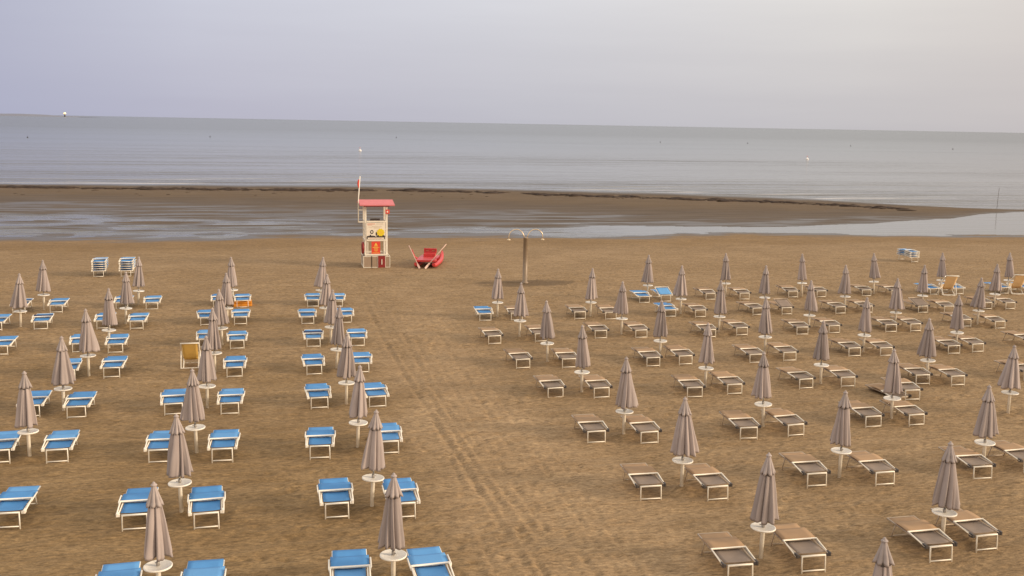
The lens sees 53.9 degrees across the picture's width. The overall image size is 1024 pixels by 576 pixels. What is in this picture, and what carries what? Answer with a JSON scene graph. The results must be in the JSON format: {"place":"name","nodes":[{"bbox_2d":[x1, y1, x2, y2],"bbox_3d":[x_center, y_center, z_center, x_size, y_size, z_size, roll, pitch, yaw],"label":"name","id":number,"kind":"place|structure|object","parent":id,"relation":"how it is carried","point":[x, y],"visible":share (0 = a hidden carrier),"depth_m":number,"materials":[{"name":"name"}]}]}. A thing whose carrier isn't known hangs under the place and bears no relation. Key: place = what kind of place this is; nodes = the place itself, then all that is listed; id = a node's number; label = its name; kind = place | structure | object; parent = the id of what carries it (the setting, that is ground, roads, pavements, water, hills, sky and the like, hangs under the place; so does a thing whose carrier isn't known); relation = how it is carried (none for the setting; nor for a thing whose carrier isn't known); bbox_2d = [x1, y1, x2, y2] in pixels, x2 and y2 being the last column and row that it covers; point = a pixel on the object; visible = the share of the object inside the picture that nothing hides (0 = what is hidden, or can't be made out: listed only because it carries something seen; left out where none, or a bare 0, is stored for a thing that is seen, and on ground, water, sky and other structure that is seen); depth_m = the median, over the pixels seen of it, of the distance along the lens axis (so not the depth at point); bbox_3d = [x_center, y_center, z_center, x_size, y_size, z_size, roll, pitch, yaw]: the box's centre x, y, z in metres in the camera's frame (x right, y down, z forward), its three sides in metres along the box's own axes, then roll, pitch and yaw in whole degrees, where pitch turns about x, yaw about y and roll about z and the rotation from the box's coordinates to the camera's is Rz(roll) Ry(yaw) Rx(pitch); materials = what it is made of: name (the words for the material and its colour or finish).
{"place":"outdoors","nodes":[
{"label":"outdoors","id":0,"kind":"place"},
{"bbox_2d":[357,176,394,267],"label":"lifeguard tower","id":1,"kind":"structure","parent":0,"point":[374,229],"depth_m":62.38,"materials":[{"name":"white paint"}]},
{"bbox_2d":[0,184,1023,575],"bbox_3d":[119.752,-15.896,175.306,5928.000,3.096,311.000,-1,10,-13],"label":"beach","id":2,"kind":"structure","parent":0,"point":[504,464],"depth_m":34.66,"materials":[{"name":"brown sand"}]},
{"bbox_2d":[0,430,20,463],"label":"sun lounger","id":3,"kind":"object","parent":2,"relation":"on","point":[11,437],"visible":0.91,"depth_m":26.85,"materials":[{"name":"blue fabric"}]},
{"bbox_2d":[10,273,27,326],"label":"beach umbrella","id":4,"kind":"object","parent":2,"relation":"on","point":[18,299],"visible":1,"depth_m":42.48,"materials":[{"name":"grey fabric"}]},
{"bbox_2d":[0,486,40,528],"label":"sun lounger","id":5,"kind":"object","parent":2,"relation":"on","point":[15,498],"visible":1,"depth_m":22.72,"materials":[{"name":"blue fabric"}]},
{"bbox_2d":[14,371,38,456],"bbox_3d":[-12.775,3.426,26.505,0.572,2.530,0.531,0,9,-5],"label":"beach umbrella","id":6,"kind":"object","parent":2,"relation":"on","point":[25,413],"visible":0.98,"depth_m":26.34,"materials":[{"name":"grey fabric"}]},
{"bbox_2d":[35,260,50,309],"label":"beach umbrella","id":7,"kind":"object","parent":2,"relation":"on","point":[43,285],"visible":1,"depth_m":46.55,"materials":[{"name":"grey fabric"}]},
{"bbox_2d":[41,430,79,463],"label":"sun lounger","id":8,"kind":"object","parent":2,"relation":"on","point":[59,439],"visible":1,"depth_m":26.91,"materials":[{"name":"blue fabric"}]},
{"bbox_2d":[51,336,75,410],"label":"beach umbrella","id":9,"kind":"object","parent":2,"relation":"on","point":[63,374],"visible":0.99,"depth_m":30.51,"materials":[{"name":"grey fabric"}]},
{"bbox_2d":[62,391,96,418],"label":"sun lounger","id":10,"kind":"object","parent":2,"relation":"on","point":[82,398],"visible":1,"depth_m":30.84,"materials":[{"name":"blue fabric"}]},
{"bbox_2d":[79,309,99,375],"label":"beach umbrella","id":11,"kind":"object","parent":2,"relation":"on","point":[88,342],"visible":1,"depth_m":34.79,"materials":[{"name":"grey fabric"}]},
{"bbox_2d":[102,288,117,347],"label":"beach umbrella","id":12,"kind":"object","parent":2,"relation":"on","point":[109,317],"visible":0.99,"depth_m":39.07,"materials":[{"name":"grey fabric"}]},
{"bbox_2d":[100,356,127,378],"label":"sun lounger","id":13,"kind":"object","parent":2,"relation":"on","point":[110,362],"visible":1,"depth_m":35.59,"materials":[{"name":"blue fabric"}]},
{"bbox_2d":[95,561,142,575],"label":"sun lounger","id":14,"kind":"object","parent":2,"relation":"on","point":[126,569],"visible":1,"depth_m":19.26,"materials":[{"name":"blue fabric"}]},
{"bbox_2d":[119,272,134,323],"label":"beach umbrella","id":15,"kind":"object","parent":2,"relation":"on","point":[126,297],"visible":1,"depth_m":43.68,"materials":[{"name":"grey fabric"}]},
{"bbox_2d":[116,487,158,531],"bbox_3d":[-8.466,4.995,22.841,0.842,0.516,1.511,-1,10,-13],"label":"sun lounger","id":16,"kind":"object","parent":2,"relation":"on","point":[133,500],"visible":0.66,"depth_m":22.68,"materials":[{"name":"blue fabric"}]},
{"bbox_2d":[143,430,169,462],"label":"sun lounger","id":17,"kind":"object","parent":2,"relation":"on","point":[161,438],"visible":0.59,"depth_m":27.02,"materials":[{"name":"blue fabric"}]},
{"bbox_2d":[143,482,172,575],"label":"beach umbrella","id":18,"kind":"object","parent":2,"relation":"on","point":[157,545],"visible":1,"depth_m":18.48,"materials":[{"name":"grey fabric"}]},
{"bbox_2d":[160,388,185,415],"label":"sun lounger","id":19,"kind":"object","parent":2,"relation":"on","point":[177,395],"visible":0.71,"depth_m":31.32,"materials":[{"name":"blue fabric"}]},
{"bbox_2d":[166,414,193,512],"bbox_3d":[-7.578,4.096,22.956,0.590,2.540,0.550,-2,10,-18],"label":"beach umbrella","id":20,"kind":"object","parent":2,"relation":"on","point":[178,461],"visible":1,"depth_m":22.79,"materials":[{"name":"grey fabric"}]},
{"bbox_2d":[180,342,200,368],"bbox_3d":[-11.751,2.395,36.851,0.714,1.046,1.180,-1,10,-14],"label":"deck chair","id":21,"kind":"object","parent":2,"relation":"on","point":[189,351],"visible":0.98,"depth_m":36.51,"materials":[{"name":"yellow fabric"}]},
{"bbox_2d":[179,369,204,452],"bbox_3d":[-8.606,3.401,27.102,0.655,2.537,0.540,-1,10,-7],"label":"beach umbrella","id":22,"kind":"object","parent":2,"relation":"on","point":[192,410],"visible":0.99,"depth_m":26.92,"materials":[{"name":"grey fabric"}]},
{"bbox_2d":[180,559,226,575],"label":"sun lounger","id":23,"kind":"object","parent":2,"relation":"on","point":[213,567],"visible":1,"depth_m":19.36,"materials":[{"name":"blue fabric"}]},
{"bbox_2d":[187,485,225,528],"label":"sun lounger","id":24,"kind":"object","parent":2,"relation":"on","point":[205,498],"visible":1,"depth_m":22.88,"materials":[{"name":"blue fabric"}]},
{"bbox_2d":[197,336,216,407],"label":"beach umbrella","id":25,"kind":"object","parent":2,"relation":"on","point":[206,373],"visible":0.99,"depth_m":31.20,"materials":[{"name":"grey fabric"}]},
{"bbox_2d":[207,307,221,371],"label":"beach umbrella","id":26,"kind":"object","parent":2,"relation":"on","point":[213,336],"visible":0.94,"depth_m":35.54,"materials":[{"name":"grey fabric"}]},
{"bbox_2d":[214,289,228,344],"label":"beach umbrella","id":27,"kind":"object","parent":2,"relation":"on","point":[220,311],"visible":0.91,"depth_m":39.86,"materials":[{"name":"grey fabric"}]},
{"bbox_2d":[207,429,240,462],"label":"sun lounger","id":28,"kind":"object","parent":2,"relation":"on","point":[226,438],"visible":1,"depth_m":27.23,"materials":[{"name":"blue fabric"}]},
{"bbox_2d":[221,273,233,313],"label":"beach umbrella","id":29,"kind":"object","parent":2,"relation":"on","point":[226,292],"visible":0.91,"depth_m":44.22,"materials":[{"name":"grey fabric"}]},
{"bbox_2d":[217,388,244,414],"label":"sun lounger","id":30,"kind":"object","parent":2,"relation":"on","point":[228,395],"visible":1,"depth_m":31.50,"materials":[{"name":"blue fabric"}]},
{"bbox_2d":[223,356,246,377],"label":"sun lounger","id":31,"kind":"object","parent":2,"relation":"on","point":[230,361],"visible":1,"depth_m":35.93,"materials":[{"name":"blue fabric"}]},
{"bbox_2d":[304,383,331,408],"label":"sun lounger","id":32,"kind":"object","parent":2,"relation":"on","point":[311,392],"visible":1,"depth_m":32.29,"materials":[{"name":"blue fabric"}]},
{"bbox_2d":[305,427,335,459],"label":"sun lounger","id":33,"kind":"object","parent":2,"relation":"on","point":[313,434],"visible":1,"depth_m":27.60,"materials":[{"name":"blue fabric"}]},
{"bbox_2d":[324,289,336,342],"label":"beach umbrella","id":34,"kind":"object","parent":2,"relation":"on","point":[331,310],"visible":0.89,"depth_m":40.63,"materials":[{"name":"grey fabric"}]},
{"bbox_2d":[316,477,353,519],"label":"sun lounger","id":35,"kind":"object","parent":2,"relation":"on","point":[333,489],"visible":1,"depth_m":23.58,"materials":[{"name":"blue fabric"}]},
{"bbox_2d":[330,305,344,367],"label":"beach umbrella","id":36,"kind":"object","parent":2,"relation":"on","point":[338,337],"visible":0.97,"depth_m":36.42,"materials":[{"name":"grey fabric"}]},
{"bbox_2d":[337,333,355,404],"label":"beach umbrella","id":37,"kind":"object","parent":2,"relation":"on","point":[346,367],"visible":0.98,"depth_m":31.85,"materials":[{"name":"grey fabric"}]},
{"bbox_2d":[328,549,371,575],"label":"sun lounger","id":38,"kind":"object","parent":2,"relation":"on","point":[352,562],"visible":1,"depth_m":19.69,"materials":[{"name":"blue fabric"}]},
{"bbox_2d":[349,365,367,447],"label":"beach umbrella","id":39,"kind":"object","parent":2,"relation":"on","point":[358,405],"visible":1,"depth_m":27.59,"materials":[{"name":"grey fabric"}]},
{"bbox_2d":[361,409,384,506],"bbox_3d":[-3.255,4.074,23.567,0.561,2.546,0.636,1,9,-3],"label":"beach umbrella","id":40,"kind":"object","parent":2,"relation":"on","point":[373,459],"visible":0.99,"depth_m":23.35,"materials":[{"name":"grey fabric"}]},
{"bbox_2d":[364,382,388,407],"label":"sun lounger","id":41,"kind":"object","parent":2,"relation":"on","point":[379,387],"visible":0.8,"depth_m":32.54,"materials":[{"name":"blue fabric"}]},
{"bbox_2d":[381,423,402,453],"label":"sun lounger","id":42,"kind":"object","parent":2,"relation":"on","point":[390,431],"visible":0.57,"depth_m":28.12,"materials":[{"name":"blue fabric"}]},
{"bbox_2d":[378,473,406,575],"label":"beach umbrella","id":43,"kind":"object","parent":2,"relation":"on","point":[391,534],"visible":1,"depth_m":19.15,"materials":[{"name":"grey fabric"}]},
{"bbox_2d":[381,477,419,518],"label":"sun lounger","id":44,"kind":"object","parent":2,"relation":"on","point":[407,486],"visible":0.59,"depth_m":23.71,"materials":[{"name":"blue fabric"}]},
{"bbox_2d":[412,248,443,266],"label":"rescue boat","id":45,"kind":"object","parent":2,"relation":"on","point":[429,255],"visible":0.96,"depth_m":63.84,"materials":[{"name":"red paint"}]},
{"bbox_2d":[406,546,454,575],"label":"sun lounger","id":46,"kind":"object","parent":2,"relation":"on","point":[429,561],"visible":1,"depth_m":19.82,"materials":[{"name":"blue fabric"}]},
{"bbox_2d":[0,185,916,210],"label":"seaweed","id":47,"kind":"object","parent":2,"relation":"on","point":[488,192],"visible":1,"depth_m":128.33,"materials":[{"name":"brown plant"}]},
{"bbox_2d":[492,269,502,316],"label":"beach umbrella","id":48,"kind":"object","parent":2,"relation":"on","point":[497,291],"visible":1,"depth_m":46.74,"materials":[{"name":"beige fabric"}]},
{"bbox_2d":[514,282,528,336],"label":"beach umbrella","id":49,"kind":"object","parent":2,"relation":"on","point":[520,309],"visible":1,"depth_m":42.36,"materials":[{"name":"beige fabric"}]},
{"bbox_2d":[540,300,554,361],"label":"beach umbrella","id":50,"kind":"object","parent":2,"relation":"on","point":[547,330],"visible":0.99,"depth_m":38.01,"materials":[{"name":"beige fabric"}]},
{"bbox_2d":[533,375,566,397],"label":"sun lounger","id":51,"kind":"object","parent":2,"relation":"on","point":[554,382],"visible":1,"depth_m":34.00,"materials":[{"name":"beige fabric"}]},
{"bbox_2d":[574,325,590,391],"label":"beach umbrella","id":52,"kind":"object","parent":2,"relation":"on","point":[582,359],"visible":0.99,"depth_m":33.79,"materials":[{"name":"beige fabric"}]},
{"bbox_2d":[571,414,608,442],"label":"sun lounger","id":53,"kind":"object","parent":2,"relation":"on","point":[584,420],"visible":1,"depth_m":29.36,"materials":[{"name":"beige fabric"}]},
{"bbox_2d":[585,268,597,315],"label":"beach umbrella","id":54,"kind":"object","parent":2,"relation":"on","point":[591,292],"visible":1,"depth_m":47.17,"materials":[{"name":"grey fabric"}]},
{"bbox_2d":[579,375,612,398],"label":"sun lounger","id":55,"kind":"object","parent":2,"relation":"on","point":[598,382],"visible":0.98,"depth_m":34.10,"materials":[{"name":"beige fabric"}]},
{"bbox_2d":[613,281,627,333],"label":"beach umbrella","id":56,"kind":"object","parent":2,"relation":"on","point":[621,306],"visible":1,"depth_m":43.31,"materials":[{"name":"beige fabric"}]},
{"bbox_2d":[615,357,637,433],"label":"beach umbrella","id":57,"kind":"object","parent":2,"relation":"on","point":[626,396],"visible":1,"depth_m":29.18,"materials":[{"name":"beige fabric"}]},
{"bbox_2d":[620,414,661,443],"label":"sun lounger","id":58,"kind":"object","parent":2,"relation":"on","point":[645,424],"visible":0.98,"depth_m":29.36,"materials":[{"name":"beige fabric"}]},
{"bbox_2d":[620,463,665,500],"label":"sun lounger","id":59,"kind":"object","parent":2,"relation":"on","point":[641,473],"visible":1,"depth_m":25.06,"materials":[{"name":"beige fabric"}]},
{"bbox_2d":[653,300,667,358],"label":"beach umbrella","id":60,"kind":"object","parent":2,"relation":"on","point":[660,328],"visible":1,"depth_m":38.96,"materials":[{"name":"grey fabric"}]},
{"bbox_2d":[673,265,687,313],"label":"beach umbrella","id":61,"kind":"object","parent":2,"relation":"on","point":[680,288],"visible":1,"depth_m":48.49,"materials":[{"name":"grey fabric"}]},
{"bbox_2d":[670,397,698,486],"bbox_3d":[4.324,3.946,25.162,0.654,2.552,0.700,-3,10,-21],"label":"beach umbrella","id":62,"kind":"object","parent":2,"relation":"on","point":[684,441],"visible":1,"depth_m":24.93,"materials":[{"name":"beige fabric"}]},
{"bbox_2d":[671,374,705,397],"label":"sun lounger","id":63,"kind":"object","parent":2,"relation":"on","point":[684,380],"visible":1,"depth_m":34.41,"materials":[{"name":"beige fabric"}]},
{"bbox_2d":[698,323,714,385],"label":"beach umbrella","id":64,"kind":"object","parent":2,"relation":"on","point":[706,357],"visible":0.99,"depth_m":34.68,"materials":[{"name":"grey fabric"}]},
{"bbox_2d":[684,463,732,500],"bbox_3d":[4.854,4.857,25.243,0.781,0.493,1.511,-1,10,-13],"label":"sun lounger","id":65,"kind":"object","parent":2,"relation":"on","point":[702,474],"visible":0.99,"depth_m":25.11,"materials":[{"name":"beige fabric"}]},
{"bbox_2d":[713,280,726,332],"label":"beach umbrella","id":66,"kind":"object","parent":2,"relation":"on","point":[720,305],"visible":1,"depth_m":44.19,"materials":[{"name":"grey fabric"}]},
{"bbox_2d":[708,371,744,394],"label":"sun lounger","id":67,"kind":"object","parent":2,"relation":"on","point":[724,377],"visible":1,"depth_m":34.94,"materials":[{"name":"beige fabric"}]},
{"bbox_2d":[697,532,758,575],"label":"sun lounger","id":68,"kind":"object","parent":2,"relation":"on","point":[726,547],"visible":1,"depth_m":20.77,"materials":[{"name":"beige fabric"}]},
{"bbox_2d":[719,410,760,440],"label":"sun lounger","id":69,"kind":"object","parent":2,"relation":"on","point":[739,417],"visible":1,"depth_m":30.02,"materials":[{"name":"beige fabric"}]},
{"bbox_2d":[751,352,771,426],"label":"beach umbrella","id":70,"kind":"object","parent":2,"relation":"on","point":[761,388],"visible":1,"depth_m":30.24,"materials":[{"name":"grey fabric"}]},
{"bbox_2d":[750,453,778,558],"bbox_3d":[5.277,4.652,21.033,0.530,2.525,0.572,9,12,39],"label":"beach umbrella","id":71,"kind":"object","parent":2,"relation":"on","point":[764,511],"visible":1,"depth_m":20.86,"materials":[{"name":"beige fabric"}]},
{"bbox_2d":[758,297,772,352],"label":"beach umbrella","id":72,"kind":"object","parent":2,"relation":"on","point":[765,325],"visible":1,"depth_m":40.04,"materials":[{"name":"grey fabric"}]},
{"bbox_2d":[760,408,807,436],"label":"sun lounger","id":73,"kind":"object","parent":2,"relation":"on","point":[788,417],"visible":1,"depth_m":30.35,"materials":[{"name":"beige fabric"}]},
{"bbox_2d":[776,367,815,388],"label":"sun lounger","id":74,"kind":"object","parent":2,"relation":"on","point":[796,373],"visible":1,"depth_m":35.81,"materials":[{"name":"beige fabric"}]},
{"bbox_2d":[771,523,830,573],"bbox_3d":[6.052,5.508,21.365,0.781,0.502,1.511,-1,9,-12],"label":"sun lounger","id":75,"kind":"object","parent":2,"relation":"on","point":[796,537],"visible":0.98,"depth_m":21.24,"materials":[{"name":"beige fabric"}]},
{"bbox_2d":[778,452,830,487],"bbox_3d":[7.619,4.731,26.308,0.781,0.498,1.511,-1,9,-12],"label":"sun lounger","id":76,"kind":"object","parent":2,"relation":"on","point":[798,460],"visible":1,"depth_m":26.19,"materials":[{"name":"beige fabric"}]},
{"bbox_2d":[804,280,817,329],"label":"beach umbrella","id":77,"kind":"object","parent":2,"relation":"on","point":[810,303],"visible":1,"depth_m":44.95,"materials":[{"name":"grey fabric"}]},
{"bbox_2d":[813,321,829,383],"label":"beach umbrella","id":78,"kind":"object","parent":2,"relation":"on","point":[821,351],"visible":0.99,"depth_m":35.48,"materials":[{"name":"grey fabric"}]},
{"bbox_2d":[822,365,857,387],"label":"sun lounger","id":79,"kind":"object","parent":2,"relation":"on","point":[837,371],"visible":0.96,"depth_m":36.18,"materials":[{"name":"beige fabric"}]},
{"bbox_2d":[830,390,851,477],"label":"beach umbrella","id":80,"kind":"object","parent":2,"relation":"on","point":[840,434],"visible":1,"depth_m":25.99,"materials":[{"name":"grey fabric"}]},
{"bbox_2d":[838,400,884,427],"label":"sun lounger","id":81,"kind":"object","parent":2,"relation":"on","point":[857,406],"visible":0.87,"depth_m":31.31,"materials":[{"name":"beige fabric"}]},
{"bbox_2d":[858,297,871,351],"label":"beach umbrella","id":82,"kind":"object","parent":2,"relation":"on","point":[865,323],"visible":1,"depth_m":40.78,"materials":[{"name":"grey fabric"}]},
{"bbox_2d":[846,451,898,485],"bbox_3d":[9.407,4.735,26.494,0.781,0.493,1.511,-1,10,-13],"label":"sun lounger","id":83,"kind":"object","parent":2,"relation":"on","point":[865,459],"visible":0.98,"depth_m":26.36,"materials":[{"name":"beige fabric"}]},
{"bbox_2d":[872,537,894,575],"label":"beach umbrella","id":84,"kind":"object","parent":2,"relation":"on","point":[883,561],"visible":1,"depth_m":16.60,"materials":[{"name":"beige fabric"}]},
{"bbox_2d":[883,349,902,418],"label":"beach umbrella","id":85,"kind":"object","parent":2,"relation":"on","point":[893,384],"visible":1,"depth_m":31.25,"materials":[{"name":"grey fabric"}]},
{"bbox_2d":[889,278,904,326],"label":"beach umbrella","id":86,"kind":"object","parent":2,"relation":"on","point":[896,302],"visible":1,"depth_m":45.98,"materials":[{"name":"grey fabric"}]},
{"bbox_2d":[879,399,927,426],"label":"sun lounger","id":87,"kind":"object","parent":2,"relation":"on","point":[905,408],"visible":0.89,"depth_m":31.62,"materials":[{"name":"beige fabric"}]},
{"bbox_2d":[899,363,932,384],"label":"sun lounger","id":88,"kind":"object","parent":2,"relation":"on","point":[913,370],"visible":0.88,"depth_m":36.66,"materials":[{"name":"beige fabric"}]},
{"bbox_2d":[886,515,957,562],"bbox_3d":[8.905,5.468,21.956,0.781,0.493,1.511,-1,10,-13],"label":"sun lounger","id":89,"kind":"object","parent":2,"relation":"on","point":[925,532],"visible":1,"depth_m":21.85,"materials":[{"name":"beige fabric"}]},
{"bbox_2d":[916,318,935,378],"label":"beach umbrella","id":90,"kind":"object","parent":2,"relation":"on","point":[927,347],"visible":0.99,"depth_m":36.55,"materials":[{"name":"grey fabric"}]},
{"bbox_2d":[932,441,959,536],"bbox_3d":[9.539,4.565,22.099,0.613,2.501,0.675,3,9,12],"label":"beach umbrella","id":91,"kind":"object","parent":2,"relation":"on","point":[946,495],"visible":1,"depth_m":21.87,"materials":[{"name":"grey fabric"}]},
{"bbox_2d":[925,364,967,386],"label":"sun lounger","id":92,"kind":"object","parent":2,"relation":"on","point":[948,371],"visible":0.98,"depth_m":36.63,"materials":[{"name":"beige fabric"}]},
{"bbox_2d":[950,295,963,347],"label":"beach umbrella","id":93,"kind":"object","parent":2,"relation":"on","point":[957,322],"visible":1,"depth_m":41.72,"materials":[{"name":"grey fabric"}]},
{"bbox_2d":[930,508,1002,552],"bbox_3d":[10.152,5.390,22.574,0.781,0.493,1.511,-1,10,-14],"label":"sun lounger","id":94,"kind":"object","parent":2,"relation":"on","point":[971,524],"visible":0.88,"depth_m":22.36,"materials":[{"name":"beige fabric"}]},
{"bbox_2d":[938,446,995,478],"bbox_3d":[12.204,4.692,27.070,0.781,0.493,1.511,-1,9,-11],"label":"sun lounger","id":95,"kind":"object","parent":2,"relation":"on","point":[968,457],"visible":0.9,"depth_m":26.89,"materials":[{"name":"beige fabric"}]},
{"bbox_2d":[969,277,985,324],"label":"beach umbrella","id":96,"kind":"object","parent":2,"relation":"on","point":[978,300],"visible":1,"depth_m":46.97,"materials":[{"name":"grey fabric"}]},
{"bbox_2d":[972,385,998,465],"bbox_3d":[12.729,3.815,27.062,0.645,2.497,0.523,-7,12,-39],"label":"beach umbrella","id":97,"kind":"object","parent":2,"relation":"on","point":[986,425],"visible":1,"depth_m":26.89,"materials":[{"name":"grey fabric"}]},
{"bbox_2d":[987,440,1023,472],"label":"sun lounger","id":98,"kind":"object","parent":2,"relation":"on","point":[1015,450],"visible":0.92,"depth_m":27.62,"materials":[{"name":"beige fabric"}]},
{"bbox_2d":[997,345,1020,413],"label":"beach umbrella","id":99,"kind":"object","parent":2,"relation":"on","point":[1009,378],"visible":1,"depth_m":32.24,"materials":[{"name":"grey fabric"}]},
{"bbox_2d":[0,115,1023,238],"bbox_3d":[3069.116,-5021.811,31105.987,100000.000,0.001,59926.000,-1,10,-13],"label":"sea","id":100,"kind":"structure","parent":0,"point":[955,169],"depth_m":240.87,"materials":[{"name":"liquid"}]},
{"bbox_2d":[0,0,1023,132],"label":"sky","id":101,"kind":"structure","parent":0,"point":[895,65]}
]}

